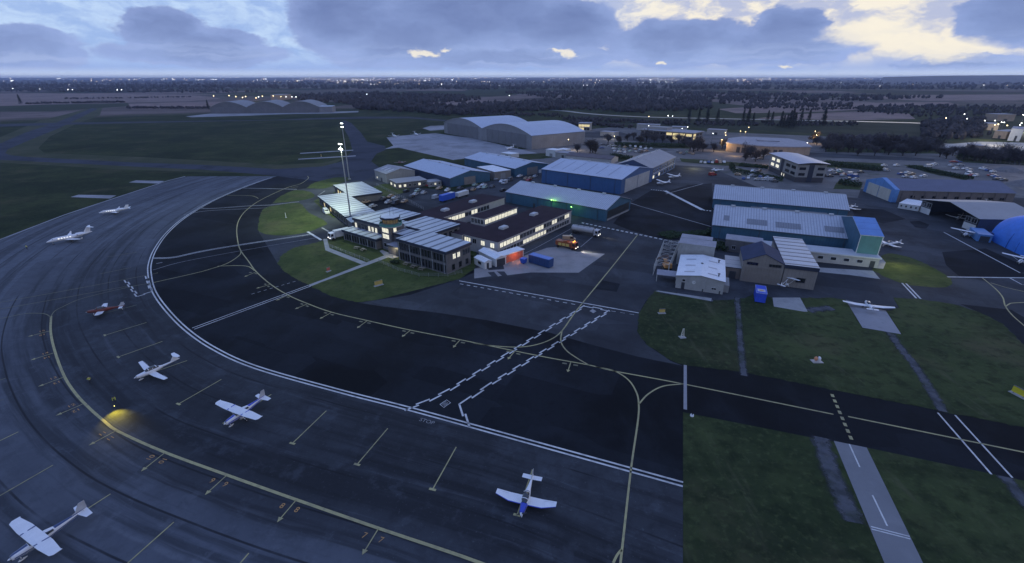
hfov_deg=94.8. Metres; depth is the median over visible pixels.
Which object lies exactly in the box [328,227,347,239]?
lorry
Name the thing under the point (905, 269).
lawn
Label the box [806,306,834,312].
dirt track
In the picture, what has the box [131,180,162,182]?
concrete pad
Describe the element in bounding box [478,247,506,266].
shed
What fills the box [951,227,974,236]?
light aircraft
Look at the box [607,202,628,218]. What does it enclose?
door
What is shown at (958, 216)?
light aircraft
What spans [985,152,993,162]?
bare tree
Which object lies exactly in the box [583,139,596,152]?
bare tree
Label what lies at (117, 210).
business jet
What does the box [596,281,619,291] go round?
asphalt patch
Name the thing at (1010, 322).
asphalt patch
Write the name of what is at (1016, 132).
floodlit store
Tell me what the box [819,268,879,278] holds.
path
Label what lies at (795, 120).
conifer tree
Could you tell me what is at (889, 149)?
bare tree
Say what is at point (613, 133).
shed
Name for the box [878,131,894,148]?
bare tree
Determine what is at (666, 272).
loading platform
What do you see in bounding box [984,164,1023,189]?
parking lot
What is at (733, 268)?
store
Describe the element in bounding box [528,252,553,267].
skip container
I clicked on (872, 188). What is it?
sliding door
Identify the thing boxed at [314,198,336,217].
lawn
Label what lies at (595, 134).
road
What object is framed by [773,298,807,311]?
path
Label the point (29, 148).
verge
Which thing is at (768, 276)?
sliding door
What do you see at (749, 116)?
conifer tree
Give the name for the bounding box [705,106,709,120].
conifer tree
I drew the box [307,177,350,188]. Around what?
lawn
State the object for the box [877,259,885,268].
path
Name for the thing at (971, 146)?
bare tree
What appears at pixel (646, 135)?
bare tree
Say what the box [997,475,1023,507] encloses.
dirt track
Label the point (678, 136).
bare tree
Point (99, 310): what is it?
light aircraft
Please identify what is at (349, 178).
floodlight mast
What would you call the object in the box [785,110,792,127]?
conifer tree
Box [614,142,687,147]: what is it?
hedge
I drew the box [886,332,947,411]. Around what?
dirt track
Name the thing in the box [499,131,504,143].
sliding door
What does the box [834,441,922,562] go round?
road
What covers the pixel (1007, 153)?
bare tree
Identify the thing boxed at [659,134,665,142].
bare tree
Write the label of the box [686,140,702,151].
bare tree
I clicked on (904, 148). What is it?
bare tree
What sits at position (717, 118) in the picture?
conifer tree
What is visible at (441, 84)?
town lights
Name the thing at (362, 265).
path
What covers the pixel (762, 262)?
workshop
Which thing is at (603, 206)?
hangar
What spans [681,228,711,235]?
hedge
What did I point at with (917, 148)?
bare tree
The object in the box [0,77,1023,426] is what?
ground
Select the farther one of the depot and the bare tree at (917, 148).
the depot
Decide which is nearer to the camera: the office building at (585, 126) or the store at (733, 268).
the store at (733, 268)
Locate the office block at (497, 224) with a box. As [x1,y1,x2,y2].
[417,194,571,252]
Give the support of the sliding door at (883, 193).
in the hangar at (893, 189)
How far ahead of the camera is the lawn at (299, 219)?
203.52 m
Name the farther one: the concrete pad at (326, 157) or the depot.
the depot
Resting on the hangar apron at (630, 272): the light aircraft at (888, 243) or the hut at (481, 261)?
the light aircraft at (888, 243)
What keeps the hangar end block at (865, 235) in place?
on the ground at (32, 195)
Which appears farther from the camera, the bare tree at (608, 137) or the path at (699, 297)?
the bare tree at (608, 137)
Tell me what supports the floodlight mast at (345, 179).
on the apron at (587, 410)
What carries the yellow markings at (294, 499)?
on the apron at (587, 410)
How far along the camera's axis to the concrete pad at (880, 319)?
120.41 m
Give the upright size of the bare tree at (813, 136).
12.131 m
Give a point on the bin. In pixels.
(523, 260)
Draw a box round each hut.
[474,255,491,268]
[969,227,993,242]
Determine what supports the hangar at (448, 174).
on the ground at (32, 195)
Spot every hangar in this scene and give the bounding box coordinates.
[209,99,335,113]
[404,159,490,186]
[444,115,584,148]
[464,152,547,176]
[505,181,630,220]
[541,158,652,193]
[711,204,847,247]
[712,184,849,215]
[863,177,1017,201]
[919,199,1023,231]
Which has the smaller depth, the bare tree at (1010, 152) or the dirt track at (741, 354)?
the dirt track at (741, 354)
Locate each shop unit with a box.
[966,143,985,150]
[984,122,999,129]
[985,113,1015,120]
[993,129,1010,138]
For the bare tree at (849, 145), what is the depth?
384.32 m
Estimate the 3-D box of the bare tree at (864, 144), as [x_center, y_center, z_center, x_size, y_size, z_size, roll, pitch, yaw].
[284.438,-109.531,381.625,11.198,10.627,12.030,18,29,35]
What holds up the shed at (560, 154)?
on the yard at (827, 184)
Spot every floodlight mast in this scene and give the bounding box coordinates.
[338,143,350,215]
[340,123,350,179]
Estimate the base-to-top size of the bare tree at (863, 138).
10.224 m
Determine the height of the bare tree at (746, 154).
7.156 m
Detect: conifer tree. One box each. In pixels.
[686,106,691,120]
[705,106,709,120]
[715,109,719,121]
[740,109,745,121]
[746,107,750,122]
[770,111,774,123]
[777,111,783,125]
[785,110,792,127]
[791,112,797,127]
[798,109,803,123]
[806,109,811,122]
[820,107,827,125]
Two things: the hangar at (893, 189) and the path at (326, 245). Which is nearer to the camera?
the path at (326, 245)
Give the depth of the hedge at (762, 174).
295.44 m
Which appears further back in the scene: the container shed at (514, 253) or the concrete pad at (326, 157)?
the concrete pad at (326, 157)
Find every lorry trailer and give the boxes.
[439,192,454,201]
[455,190,468,197]
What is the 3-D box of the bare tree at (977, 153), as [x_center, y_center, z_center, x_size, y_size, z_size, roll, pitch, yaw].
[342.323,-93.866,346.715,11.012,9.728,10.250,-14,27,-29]
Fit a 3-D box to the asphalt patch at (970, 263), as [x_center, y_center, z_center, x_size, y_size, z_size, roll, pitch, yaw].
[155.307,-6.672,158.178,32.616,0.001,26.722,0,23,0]
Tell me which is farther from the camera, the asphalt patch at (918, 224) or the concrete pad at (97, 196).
the concrete pad at (97, 196)
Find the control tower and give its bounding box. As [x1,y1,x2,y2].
[379,210,403,249]
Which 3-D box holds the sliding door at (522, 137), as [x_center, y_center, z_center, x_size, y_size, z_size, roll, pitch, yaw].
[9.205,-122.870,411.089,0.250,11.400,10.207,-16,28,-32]
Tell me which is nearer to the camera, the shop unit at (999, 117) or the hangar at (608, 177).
the hangar at (608, 177)
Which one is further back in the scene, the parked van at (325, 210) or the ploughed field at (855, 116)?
the ploughed field at (855, 116)
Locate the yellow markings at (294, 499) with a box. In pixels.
[0,177,1023,562]
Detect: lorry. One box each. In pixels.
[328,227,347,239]
[571,224,600,236]
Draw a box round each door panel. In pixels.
[919,206,929,214]
[962,221,975,229]
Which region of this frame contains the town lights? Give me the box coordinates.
[58,78,824,84]
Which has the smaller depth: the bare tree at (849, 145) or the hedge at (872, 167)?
the hedge at (872, 167)
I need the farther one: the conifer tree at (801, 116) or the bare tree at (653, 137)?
the conifer tree at (801, 116)
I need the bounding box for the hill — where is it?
[881,75,1023,83]
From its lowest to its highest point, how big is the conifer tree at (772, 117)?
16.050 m
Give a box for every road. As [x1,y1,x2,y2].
[259,179,380,262]
[585,130,933,160]
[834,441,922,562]
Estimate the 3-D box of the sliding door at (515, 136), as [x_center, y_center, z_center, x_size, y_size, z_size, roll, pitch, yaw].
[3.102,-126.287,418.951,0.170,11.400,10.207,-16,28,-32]
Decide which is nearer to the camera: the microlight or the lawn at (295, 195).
the microlight
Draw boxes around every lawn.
[258,203,326,235]
[273,190,314,202]
[277,236,476,301]
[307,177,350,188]
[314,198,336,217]
[373,184,409,196]
[637,291,1023,426]
[683,412,1023,562]
[872,253,951,286]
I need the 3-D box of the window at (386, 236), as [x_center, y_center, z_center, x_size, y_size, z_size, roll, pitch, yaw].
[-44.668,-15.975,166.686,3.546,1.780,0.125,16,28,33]
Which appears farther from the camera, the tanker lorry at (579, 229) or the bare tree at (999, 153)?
the bare tree at (999, 153)
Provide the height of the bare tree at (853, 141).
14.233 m
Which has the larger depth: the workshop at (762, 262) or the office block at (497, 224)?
the office block at (497, 224)
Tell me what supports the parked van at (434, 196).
on the hangar apron at (630, 272)
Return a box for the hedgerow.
[25,96,941,127]
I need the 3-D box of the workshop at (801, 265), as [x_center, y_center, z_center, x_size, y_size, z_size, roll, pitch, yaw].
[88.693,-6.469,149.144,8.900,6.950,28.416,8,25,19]
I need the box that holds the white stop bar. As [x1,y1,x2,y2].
[684,365,686,409]
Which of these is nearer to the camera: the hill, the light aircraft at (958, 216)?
the light aircraft at (958, 216)
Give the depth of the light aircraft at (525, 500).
67.90 m
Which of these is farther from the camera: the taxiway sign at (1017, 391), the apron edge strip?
the apron edge strip
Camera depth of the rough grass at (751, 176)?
302.77 m
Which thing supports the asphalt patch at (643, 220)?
on the hangar apron at (630, 272)
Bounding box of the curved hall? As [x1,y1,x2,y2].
[726,136,811,154]
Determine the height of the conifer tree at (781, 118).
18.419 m
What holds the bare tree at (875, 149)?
on the yard at (827, 184)
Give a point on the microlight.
(787, 283)
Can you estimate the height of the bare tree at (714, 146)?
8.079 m
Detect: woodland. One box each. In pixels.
[0,79,1023,89]
[0,86,943,114]
[743,100,1023,149]
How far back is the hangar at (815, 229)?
175.49 m
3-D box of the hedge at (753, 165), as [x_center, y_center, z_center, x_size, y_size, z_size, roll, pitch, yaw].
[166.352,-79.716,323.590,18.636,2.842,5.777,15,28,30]
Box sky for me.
[0,0,1023,77]
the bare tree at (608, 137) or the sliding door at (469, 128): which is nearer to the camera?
the bare tree at (608, 137)
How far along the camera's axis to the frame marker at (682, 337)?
111.92 m
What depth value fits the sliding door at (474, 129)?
469.57 m
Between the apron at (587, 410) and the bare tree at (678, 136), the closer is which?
the apron at (587, 410)
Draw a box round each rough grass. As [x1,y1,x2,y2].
[517,153,551,159]
[611,144,689,148]
[680,158,767,168]
[729,167,782,181]
[823,161,883,170]
[826,146,938,153]
[833,181,861,189]
[954,155,1023,164]
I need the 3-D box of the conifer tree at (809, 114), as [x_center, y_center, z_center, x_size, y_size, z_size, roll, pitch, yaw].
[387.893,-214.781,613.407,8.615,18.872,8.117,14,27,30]
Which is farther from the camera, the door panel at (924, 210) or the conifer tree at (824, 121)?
the conifer tree at (824, 121)
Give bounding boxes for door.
[213,107,218,113]
[233,107,238,112]
[447,123,451,133]
[452,124,456,134]
[457,124,461,135]
[462,125,466,136]
[464,176,475,184]
[467,126,472,137]
[472,127,477,138]
[476,174,485,182]
[487,129,492,141]
[492,130,498,142]
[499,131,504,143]
[505,132,511,145]
[512,133,518,146]
[519,134,525,147]
[527,166,537,174]
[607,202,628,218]
[624,175,637,192]
[637,171,649,186]
[728,271,735,278]
[742,266,762,282]
[760,268,780,284]
[866,182,878,195]
[869,261,875,267]
[877,186,890,200]
[979,236,989,241]
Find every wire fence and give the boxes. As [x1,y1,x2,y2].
[378,185,423,208]
[378,259,461,276]
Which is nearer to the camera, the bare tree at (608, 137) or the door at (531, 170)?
the door at (531, 170)
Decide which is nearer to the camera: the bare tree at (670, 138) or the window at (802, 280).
the window at (802, 280)
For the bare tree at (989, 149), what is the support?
on the rough grass at (969, 160)
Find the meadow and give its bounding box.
[564,114,1023,139]
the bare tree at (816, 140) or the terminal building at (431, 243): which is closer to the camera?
the terminal building at (431, 243)
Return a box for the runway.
[0,117,446,126]
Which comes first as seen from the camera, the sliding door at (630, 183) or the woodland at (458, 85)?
the sliding door at (630, 183)
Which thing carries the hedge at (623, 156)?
on the rough grass
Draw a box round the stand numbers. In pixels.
[39,330,384,541]
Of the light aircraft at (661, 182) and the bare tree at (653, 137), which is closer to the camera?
the light aircraft at (661, 182)
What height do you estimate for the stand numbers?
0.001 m
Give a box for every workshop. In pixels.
[374,164,426,188]
[739,241,784,285]
[771,236,819,289]
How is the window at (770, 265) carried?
in the workshop at (762, 262)
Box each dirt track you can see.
[659,292,712,301]
[734,297,747,375]
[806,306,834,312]
[811,436,863,523]
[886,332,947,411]
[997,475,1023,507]
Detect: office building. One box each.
[578,122,591,130]
[640,125,703,140]
[768,152,830,182]
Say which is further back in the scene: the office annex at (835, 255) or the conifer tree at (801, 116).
the conifer tree at (801, 116)
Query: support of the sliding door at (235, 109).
in the arched hangar at (279, 106)
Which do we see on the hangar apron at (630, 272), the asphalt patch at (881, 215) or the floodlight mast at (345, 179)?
the asphalt patch at (881, 215)
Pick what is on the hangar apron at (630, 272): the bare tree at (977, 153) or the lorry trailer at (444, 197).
the lorry trailer at (444, 197)
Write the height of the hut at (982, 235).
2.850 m
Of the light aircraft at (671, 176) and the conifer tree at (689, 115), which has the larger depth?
the conifer tree at (689, 115)
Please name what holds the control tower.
on the apron at (587, 410)
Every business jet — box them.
[46,225,91,244]
[99,205,130,214]
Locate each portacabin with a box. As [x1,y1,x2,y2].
[426,179,441,186]
[898,199,921,210]
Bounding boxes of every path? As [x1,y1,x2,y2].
[320,256,387,281]
[323,239,365,263]
[380,250,398,257]
[657,291,711,300]
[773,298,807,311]
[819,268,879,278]
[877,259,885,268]
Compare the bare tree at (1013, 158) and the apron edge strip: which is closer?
the apron edge strip
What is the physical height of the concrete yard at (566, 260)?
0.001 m
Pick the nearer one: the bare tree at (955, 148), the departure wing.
the departure wing
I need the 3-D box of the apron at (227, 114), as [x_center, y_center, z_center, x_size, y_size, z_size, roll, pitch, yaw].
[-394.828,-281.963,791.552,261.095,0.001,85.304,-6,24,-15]
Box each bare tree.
[571,143,580,151]
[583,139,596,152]
[603,133,612,141]
[634,133,645,142]
[641,128,651,141]
[648,132,659,142]
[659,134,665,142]
[667,136,673,143]
[674,133,683,142]
[678,132,688,143]
[683,138,695,150]
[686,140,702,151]
[695,137,705,150]
[710,142,717,151]
[719,139,729,147]
[740,140,753,153]
[741,151,751,159]
[749,149,763,161]
[760,148,772,159]
[808,131,822,142]
[813,136,822,145]
[820,140,834,151]
[824,137,834,150]
[825,131,839,140]
[830,132,844,141]
[831,139,844,152]
[844,142,856,152]
[848,134,862,150]
[855,137,869,142]
[855,140,871,152]
[855,147,864,155]
[858,134,873,140]
[867,146,881,155]
[872,131,884,140]
[872,134,890,151]
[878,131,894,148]
[879,139,896,152]
[885,144,897,154]
[888,133,904,143]
[896,144,913,155]
[909,140,925,155]
[924,142,933,151]
[934,135,949,147]
[935,143,947,156]
[941,148,954,158]
[949,144,959,155]
[955,145,968,157]
[958,147,973,159]
[965,142,983,157]
[966,147,986,160]
[981,143,992,153]
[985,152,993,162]
[988,144,1007,162]
[996,150,1012,162]
[999,142,1017,158]
[1005,147,1019,161]
[1007,150,1023,163]
[1011,146,1023,164]
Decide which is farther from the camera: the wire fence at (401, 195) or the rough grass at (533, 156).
the rough grass at (533, 156)
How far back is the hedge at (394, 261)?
156.37 m
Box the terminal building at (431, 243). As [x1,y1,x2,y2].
[341,207,471,273]
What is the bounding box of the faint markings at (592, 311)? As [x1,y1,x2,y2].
[154,184,710,422]
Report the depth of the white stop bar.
94.00 m
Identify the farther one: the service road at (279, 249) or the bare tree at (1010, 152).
the bare tree at (1010, 152)
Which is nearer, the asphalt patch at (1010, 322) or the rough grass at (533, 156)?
the asphalt patch at (1010, 322)
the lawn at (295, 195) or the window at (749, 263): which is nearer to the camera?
the window at (749, 263)
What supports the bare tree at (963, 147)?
on the rough grass at (969, 160)
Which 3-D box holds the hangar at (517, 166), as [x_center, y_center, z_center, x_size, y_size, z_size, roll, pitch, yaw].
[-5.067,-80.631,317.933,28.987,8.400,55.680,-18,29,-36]
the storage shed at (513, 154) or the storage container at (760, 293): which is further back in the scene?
the storage shed at (513, 154)
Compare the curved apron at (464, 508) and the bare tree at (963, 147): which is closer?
the curved apron at (464, 508)
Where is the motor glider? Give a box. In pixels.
[843,299,894,310]
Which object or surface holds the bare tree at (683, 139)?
on the rough grass at (651, 146)
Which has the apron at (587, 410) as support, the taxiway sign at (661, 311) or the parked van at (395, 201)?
the parked van at (395, 201)
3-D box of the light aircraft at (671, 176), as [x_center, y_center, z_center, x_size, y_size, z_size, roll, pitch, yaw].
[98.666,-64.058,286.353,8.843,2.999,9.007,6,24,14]
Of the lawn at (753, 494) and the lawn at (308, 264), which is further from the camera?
the lawn at (308, 264)
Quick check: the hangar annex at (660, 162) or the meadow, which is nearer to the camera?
the hangar annex at (660, 162)
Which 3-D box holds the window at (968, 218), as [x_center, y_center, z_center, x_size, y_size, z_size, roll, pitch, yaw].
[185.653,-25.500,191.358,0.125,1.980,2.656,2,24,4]
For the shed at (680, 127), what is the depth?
532.97 m
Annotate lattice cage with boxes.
[653,239,678,273]
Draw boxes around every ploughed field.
[0,93,218,105]
[129,102,220,108]
[433,100,489,104]
[720,102,952,112]
[756,112,914,119]
[833,94,1023,100]
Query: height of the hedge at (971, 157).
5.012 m
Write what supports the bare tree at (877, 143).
on the rough grass at (893, 151)
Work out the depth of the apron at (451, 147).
426.56 m
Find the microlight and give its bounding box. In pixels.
[778,277,799,287]
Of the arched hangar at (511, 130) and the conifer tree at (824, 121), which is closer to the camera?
the arched hangar at (511, 130)
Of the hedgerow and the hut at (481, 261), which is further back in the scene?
the hedgerow
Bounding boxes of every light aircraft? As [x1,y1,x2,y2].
[7,500,91,561]
[85,302,124,315]
[134,353,179,380]
[215,389,270,426]
[496,468,556,516]
[656,179,669,183]
[667,173,679,178]
[882,239,903,246]
[946,214,965,218]
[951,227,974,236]
[1002,252,1023,264]
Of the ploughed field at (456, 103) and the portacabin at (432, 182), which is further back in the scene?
the ploughed field at (456, 103)
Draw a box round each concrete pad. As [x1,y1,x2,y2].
[72,195,115,198]
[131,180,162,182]
[298,155,355,159]
[300,150,352,153]
[846,300,900,333]
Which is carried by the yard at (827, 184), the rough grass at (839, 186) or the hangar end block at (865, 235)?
the rough grass at (839, 186)
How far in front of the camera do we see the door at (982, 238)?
176.71 m
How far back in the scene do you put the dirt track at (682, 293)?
134.25 m
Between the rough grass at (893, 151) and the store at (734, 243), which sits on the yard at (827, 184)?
the rough grass at (893, 151)
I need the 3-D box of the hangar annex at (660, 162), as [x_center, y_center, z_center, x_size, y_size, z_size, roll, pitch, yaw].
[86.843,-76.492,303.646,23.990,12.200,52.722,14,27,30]
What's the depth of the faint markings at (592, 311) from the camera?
188.94 m
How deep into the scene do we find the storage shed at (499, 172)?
286.92 m
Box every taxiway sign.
[374,279,383,286]
[657,308,665,313]
[1008,385,1023,399]
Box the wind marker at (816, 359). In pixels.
[810,356,822,362]
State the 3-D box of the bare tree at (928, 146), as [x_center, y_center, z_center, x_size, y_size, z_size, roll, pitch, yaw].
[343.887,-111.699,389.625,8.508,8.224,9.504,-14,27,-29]
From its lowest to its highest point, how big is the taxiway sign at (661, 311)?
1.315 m
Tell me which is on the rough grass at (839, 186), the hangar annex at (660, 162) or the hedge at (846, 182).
the hedge at (846, 182)
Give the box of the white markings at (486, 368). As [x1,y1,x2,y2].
[124,178,1023,538]
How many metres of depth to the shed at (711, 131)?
505.30 m
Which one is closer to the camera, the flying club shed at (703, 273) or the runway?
the flying club shed at (703, 273)
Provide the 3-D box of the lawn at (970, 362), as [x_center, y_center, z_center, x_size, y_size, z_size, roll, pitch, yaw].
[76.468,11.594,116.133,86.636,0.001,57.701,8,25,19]
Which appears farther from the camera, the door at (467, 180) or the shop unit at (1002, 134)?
the shop unit at (1002, 134)
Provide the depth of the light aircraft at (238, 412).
84.49 m
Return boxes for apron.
[0,176,682,562]
[149,176,1023,483]
[187,111,357,116]
[360,165,1023,364]
[386,133,534,159]
[423,125,443,130]
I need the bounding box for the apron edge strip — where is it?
[0,176,185,239]
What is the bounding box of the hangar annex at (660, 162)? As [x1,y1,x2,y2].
[617,149,675,179]
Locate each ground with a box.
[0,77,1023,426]
[943,142,1023,151]
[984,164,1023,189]
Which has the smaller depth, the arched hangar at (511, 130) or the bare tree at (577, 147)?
the bare tree at (577, 147)
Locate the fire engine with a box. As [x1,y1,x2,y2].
[555,239,577,249]
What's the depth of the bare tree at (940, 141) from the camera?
392.71 m
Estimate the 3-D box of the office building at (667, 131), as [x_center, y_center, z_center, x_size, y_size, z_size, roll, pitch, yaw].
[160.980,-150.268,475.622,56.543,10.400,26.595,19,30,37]
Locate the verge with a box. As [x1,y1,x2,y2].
[0,108,343,172]
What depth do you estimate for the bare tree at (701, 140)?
393.55 m
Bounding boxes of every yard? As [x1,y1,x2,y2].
[474,246,603,277]
[522,127,1023,197]
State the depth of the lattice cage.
158.35 m
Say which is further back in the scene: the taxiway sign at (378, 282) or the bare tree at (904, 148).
the bare tree at (904, 148)
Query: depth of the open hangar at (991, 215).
193.63 m
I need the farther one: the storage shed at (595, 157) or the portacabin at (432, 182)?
the storage shed at (595, 157)
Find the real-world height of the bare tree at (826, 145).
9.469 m
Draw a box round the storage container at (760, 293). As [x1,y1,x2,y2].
[754,285,766,302]
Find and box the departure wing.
[317,182,382,226]
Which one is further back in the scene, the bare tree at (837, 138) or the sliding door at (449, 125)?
the sliding door at (449, 125)
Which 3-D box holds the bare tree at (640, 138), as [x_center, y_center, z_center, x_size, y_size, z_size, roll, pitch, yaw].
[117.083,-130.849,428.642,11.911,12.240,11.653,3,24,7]
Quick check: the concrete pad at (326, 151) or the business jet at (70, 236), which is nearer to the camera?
the business jet at (70, 236)
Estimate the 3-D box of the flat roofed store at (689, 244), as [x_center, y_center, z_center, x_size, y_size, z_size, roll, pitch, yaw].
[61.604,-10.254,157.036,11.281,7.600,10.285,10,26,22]
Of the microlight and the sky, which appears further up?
the sky
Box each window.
[382,228,388,233]
[382,233,389,239]
[747,262,757,265]
[769,264,781,267]
[795,278,805,282]
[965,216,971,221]
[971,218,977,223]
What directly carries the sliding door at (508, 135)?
in the arched hangar at (511, 130)
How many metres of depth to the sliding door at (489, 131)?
449.60 m
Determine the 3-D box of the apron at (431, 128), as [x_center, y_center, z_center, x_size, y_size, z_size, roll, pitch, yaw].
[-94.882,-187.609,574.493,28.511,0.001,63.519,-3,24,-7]
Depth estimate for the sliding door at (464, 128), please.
485.18 m
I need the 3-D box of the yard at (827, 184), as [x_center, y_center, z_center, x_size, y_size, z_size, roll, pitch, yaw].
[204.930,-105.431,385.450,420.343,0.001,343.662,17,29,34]
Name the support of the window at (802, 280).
in the workshop at (801, 265)
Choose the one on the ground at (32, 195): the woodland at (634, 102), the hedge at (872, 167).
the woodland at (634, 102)
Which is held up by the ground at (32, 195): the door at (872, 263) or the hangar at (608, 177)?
the hangar at (608, 177)
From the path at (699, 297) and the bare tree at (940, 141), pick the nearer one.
the path at (699, 297)
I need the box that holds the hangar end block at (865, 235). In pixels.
[842,216,883,254]
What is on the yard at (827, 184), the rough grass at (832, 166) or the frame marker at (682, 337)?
the rough grass at (832, 166)
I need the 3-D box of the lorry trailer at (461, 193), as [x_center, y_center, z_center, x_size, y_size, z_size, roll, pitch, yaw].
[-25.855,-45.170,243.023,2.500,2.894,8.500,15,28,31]
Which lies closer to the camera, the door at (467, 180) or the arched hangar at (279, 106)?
the door at (467, 180)
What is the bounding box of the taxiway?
[0,108,384,180]
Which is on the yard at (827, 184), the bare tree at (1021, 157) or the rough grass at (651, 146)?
the rough grass at (651, 146)
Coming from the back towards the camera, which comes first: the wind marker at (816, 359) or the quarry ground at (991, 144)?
the quarry ground at (991, 144)
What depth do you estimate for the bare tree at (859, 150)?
369.25 m
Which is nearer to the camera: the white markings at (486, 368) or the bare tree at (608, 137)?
the white markings at (486, 368)
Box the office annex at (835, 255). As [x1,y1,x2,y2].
[763,240,881,267]
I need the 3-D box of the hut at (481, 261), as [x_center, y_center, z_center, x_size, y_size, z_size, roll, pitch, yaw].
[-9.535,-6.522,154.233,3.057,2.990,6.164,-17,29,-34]
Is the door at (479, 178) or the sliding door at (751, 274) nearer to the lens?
the sliding door at (751, 274)
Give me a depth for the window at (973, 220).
188.57 m
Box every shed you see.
[477,165,510,179]
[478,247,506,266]
[497,246,524,262]
[501,152,518,157]
[546,148,562,156]
[555,151,571,157]
[565,152,617,162]
[600,131,618,136]
[636,123,659,129]
[672,126,687,129]
[675,255,728,293]
[707,128,727,134]
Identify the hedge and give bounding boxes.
[389,259,398,263]
[610,153,632,158]
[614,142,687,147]
[657,229,682,238]
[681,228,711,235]
[713,239,728,251]
[729,161,735,169]
[731,168,783,180]
[739,162,768,168]
[824,160,882,170]
[838,178,862,186]
[907,165,973,178]
[957,152,1023,162]
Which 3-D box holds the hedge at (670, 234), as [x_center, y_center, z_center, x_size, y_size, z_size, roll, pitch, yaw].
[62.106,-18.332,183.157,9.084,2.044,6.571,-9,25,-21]
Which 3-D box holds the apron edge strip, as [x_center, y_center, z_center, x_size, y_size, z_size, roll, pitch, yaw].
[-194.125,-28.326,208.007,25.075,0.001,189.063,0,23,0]
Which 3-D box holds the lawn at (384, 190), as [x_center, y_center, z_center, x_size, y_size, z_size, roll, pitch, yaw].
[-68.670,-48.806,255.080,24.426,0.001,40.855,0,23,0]
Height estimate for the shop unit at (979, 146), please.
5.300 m
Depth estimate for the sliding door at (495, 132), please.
441.77 m
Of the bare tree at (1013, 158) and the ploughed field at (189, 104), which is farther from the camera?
the ploughed field at (189, 104)
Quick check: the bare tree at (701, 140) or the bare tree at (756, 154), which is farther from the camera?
the bare tree at (701, 140)
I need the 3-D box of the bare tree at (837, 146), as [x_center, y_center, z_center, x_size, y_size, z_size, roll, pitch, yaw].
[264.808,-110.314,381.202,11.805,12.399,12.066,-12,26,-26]
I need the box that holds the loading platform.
[656,269,676,283]
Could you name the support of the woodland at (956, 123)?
on the ground at (32, 195)
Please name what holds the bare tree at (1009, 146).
on the rough grass at (969, 160)
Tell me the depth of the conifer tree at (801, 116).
612.60 m
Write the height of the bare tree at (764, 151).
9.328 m
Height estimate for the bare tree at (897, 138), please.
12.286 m
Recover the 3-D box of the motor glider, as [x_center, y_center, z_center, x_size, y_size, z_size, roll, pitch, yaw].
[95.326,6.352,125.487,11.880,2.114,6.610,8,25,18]
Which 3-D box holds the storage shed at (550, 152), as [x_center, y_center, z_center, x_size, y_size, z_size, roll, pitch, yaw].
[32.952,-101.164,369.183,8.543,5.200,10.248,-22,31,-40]
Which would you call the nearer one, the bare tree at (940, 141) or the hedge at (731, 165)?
the hedge at (731, 165)
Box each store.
[676,234,716,263]
[724,234,762,252]
[724,255,741,278]
[1007,126,1023,140]
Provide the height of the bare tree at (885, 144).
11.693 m
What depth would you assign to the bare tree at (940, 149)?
362.93 m
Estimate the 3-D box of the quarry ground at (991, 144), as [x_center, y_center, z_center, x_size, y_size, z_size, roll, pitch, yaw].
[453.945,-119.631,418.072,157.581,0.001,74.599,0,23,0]
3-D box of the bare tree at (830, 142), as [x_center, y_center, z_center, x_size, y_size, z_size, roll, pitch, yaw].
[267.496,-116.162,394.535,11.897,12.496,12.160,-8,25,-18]
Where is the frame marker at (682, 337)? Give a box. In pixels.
[678,329,685,338]
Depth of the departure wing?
223.78 m
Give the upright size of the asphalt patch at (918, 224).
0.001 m
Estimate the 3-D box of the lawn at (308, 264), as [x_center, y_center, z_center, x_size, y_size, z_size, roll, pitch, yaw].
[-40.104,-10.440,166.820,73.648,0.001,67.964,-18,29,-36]
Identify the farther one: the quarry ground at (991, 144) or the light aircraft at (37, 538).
the quarry ground at (991, 144)
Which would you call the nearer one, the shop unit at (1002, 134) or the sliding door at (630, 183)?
the sliding door at (630, 183)
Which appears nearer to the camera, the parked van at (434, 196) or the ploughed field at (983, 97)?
the parked van at (434, 196)
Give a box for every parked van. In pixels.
[322,207,329,213]
[391,199,399,204]
[431,194,438,198]
[562,235,575,240]
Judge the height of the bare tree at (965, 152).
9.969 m
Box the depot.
[270,94,291,99]
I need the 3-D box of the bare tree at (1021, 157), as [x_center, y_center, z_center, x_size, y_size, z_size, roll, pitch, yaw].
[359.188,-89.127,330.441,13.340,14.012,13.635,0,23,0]
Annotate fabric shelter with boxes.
[990,215,1023,255]
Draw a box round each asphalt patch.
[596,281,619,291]
[613,183,713,241]
[852,208,904,222]
[910,221,928,227]
[942,248,1023,276]
[961,304,1023,343]
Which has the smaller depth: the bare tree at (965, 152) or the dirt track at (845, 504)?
the dirt track at (845, 504)
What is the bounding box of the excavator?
[655,255,671,269]
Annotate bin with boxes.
[520,257,526,263]

